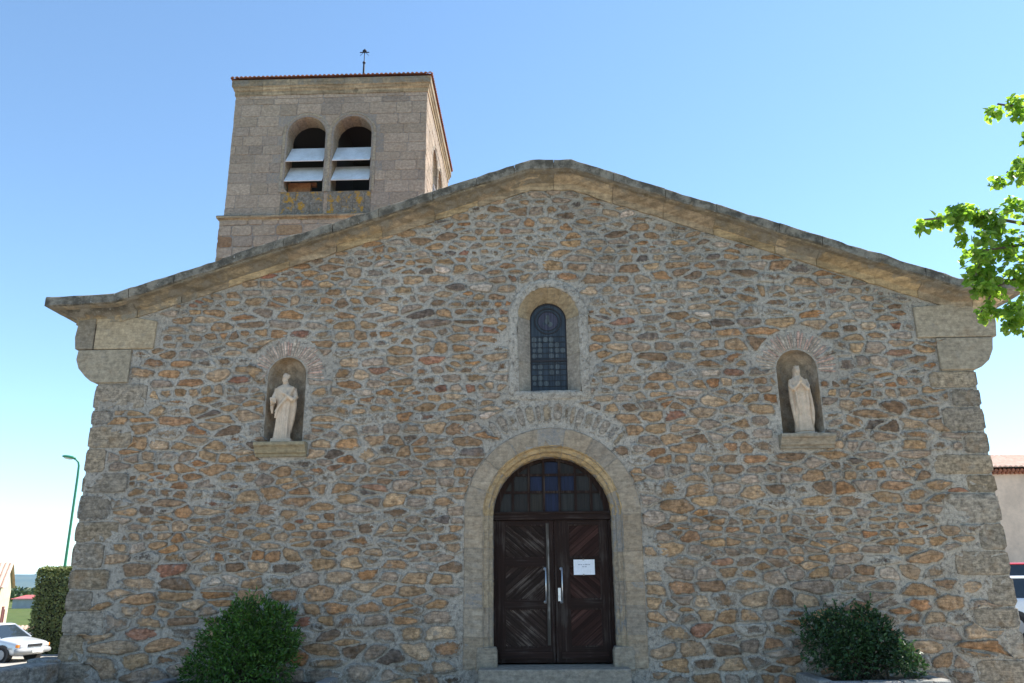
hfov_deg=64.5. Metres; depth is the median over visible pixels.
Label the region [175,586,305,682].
leafy shrub
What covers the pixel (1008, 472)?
tiled building
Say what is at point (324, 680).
stone planter
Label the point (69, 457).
street lamp
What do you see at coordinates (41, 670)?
stone wall
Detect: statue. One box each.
[270,373,297,440]
[788,365,816,432]
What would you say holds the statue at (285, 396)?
on the stone church
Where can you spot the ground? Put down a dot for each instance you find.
(21, 616)
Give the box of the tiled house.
[0,562,14,622]
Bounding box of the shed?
[11,595,35,608]
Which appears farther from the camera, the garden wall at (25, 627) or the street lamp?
the garden wall at (25, 627)
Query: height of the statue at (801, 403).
1.069 m
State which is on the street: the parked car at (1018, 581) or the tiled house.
the parked car at (1018, 581)
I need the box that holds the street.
[0,654,612,666]
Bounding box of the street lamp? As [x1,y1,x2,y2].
[62,455,79,566]
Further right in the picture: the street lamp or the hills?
the street lamp
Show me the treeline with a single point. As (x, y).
(15, 592)
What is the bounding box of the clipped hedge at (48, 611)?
[28,565,71,653]
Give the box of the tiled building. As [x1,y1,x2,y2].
[991,454,1023,562]
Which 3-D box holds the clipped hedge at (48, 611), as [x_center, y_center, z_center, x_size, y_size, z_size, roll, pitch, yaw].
[-15.324,10.338,31.181,5.736,3.434,1.797,-1,-17,2]
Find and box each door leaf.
[497,520,555,662]
[553,520,612,662]
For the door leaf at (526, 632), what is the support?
in the stone church
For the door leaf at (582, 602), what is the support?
in the stone church
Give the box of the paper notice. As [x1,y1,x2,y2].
[573,559,594,574]
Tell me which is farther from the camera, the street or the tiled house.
the tiled house
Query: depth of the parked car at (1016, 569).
24.84 m
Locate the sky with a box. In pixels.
[0,0,1023,574]
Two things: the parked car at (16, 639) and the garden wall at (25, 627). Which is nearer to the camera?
the parked car at (16, 639)
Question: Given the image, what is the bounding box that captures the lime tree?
[912,93,1023,337]
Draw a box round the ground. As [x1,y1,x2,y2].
[6,600,33,625]
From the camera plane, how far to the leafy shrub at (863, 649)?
10.30 m
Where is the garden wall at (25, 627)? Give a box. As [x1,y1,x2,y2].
[18,625,32,635]
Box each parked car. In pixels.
[0,623,50,662]
[1010,562,1023,575]
[1010,576,1023,636]
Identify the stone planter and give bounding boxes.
[150,678,337,682]
[796,672,950,682]
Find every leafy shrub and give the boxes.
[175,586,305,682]
[787,592,929,680]
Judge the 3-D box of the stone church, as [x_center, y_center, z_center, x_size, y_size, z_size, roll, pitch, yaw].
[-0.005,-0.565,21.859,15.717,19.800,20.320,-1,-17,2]
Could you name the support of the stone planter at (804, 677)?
on the ground
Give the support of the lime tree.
on the ground
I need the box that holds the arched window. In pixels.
[529,303,567,390]
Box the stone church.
[44,49,1023,682]
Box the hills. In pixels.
[15,574,40,589]
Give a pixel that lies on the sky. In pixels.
(849, 122)
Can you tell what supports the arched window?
in the stone church
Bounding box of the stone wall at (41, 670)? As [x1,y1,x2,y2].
[0,657,60,682]
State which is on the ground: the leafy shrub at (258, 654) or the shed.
the shed
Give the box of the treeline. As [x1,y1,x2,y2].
[10,586,34,601]
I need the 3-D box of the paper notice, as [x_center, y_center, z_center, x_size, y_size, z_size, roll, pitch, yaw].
[1.029,3.216,11.572,0.300,0.226,0.010,-1,-17,2]
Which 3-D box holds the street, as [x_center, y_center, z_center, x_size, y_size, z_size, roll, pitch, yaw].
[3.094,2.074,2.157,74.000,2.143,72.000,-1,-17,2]

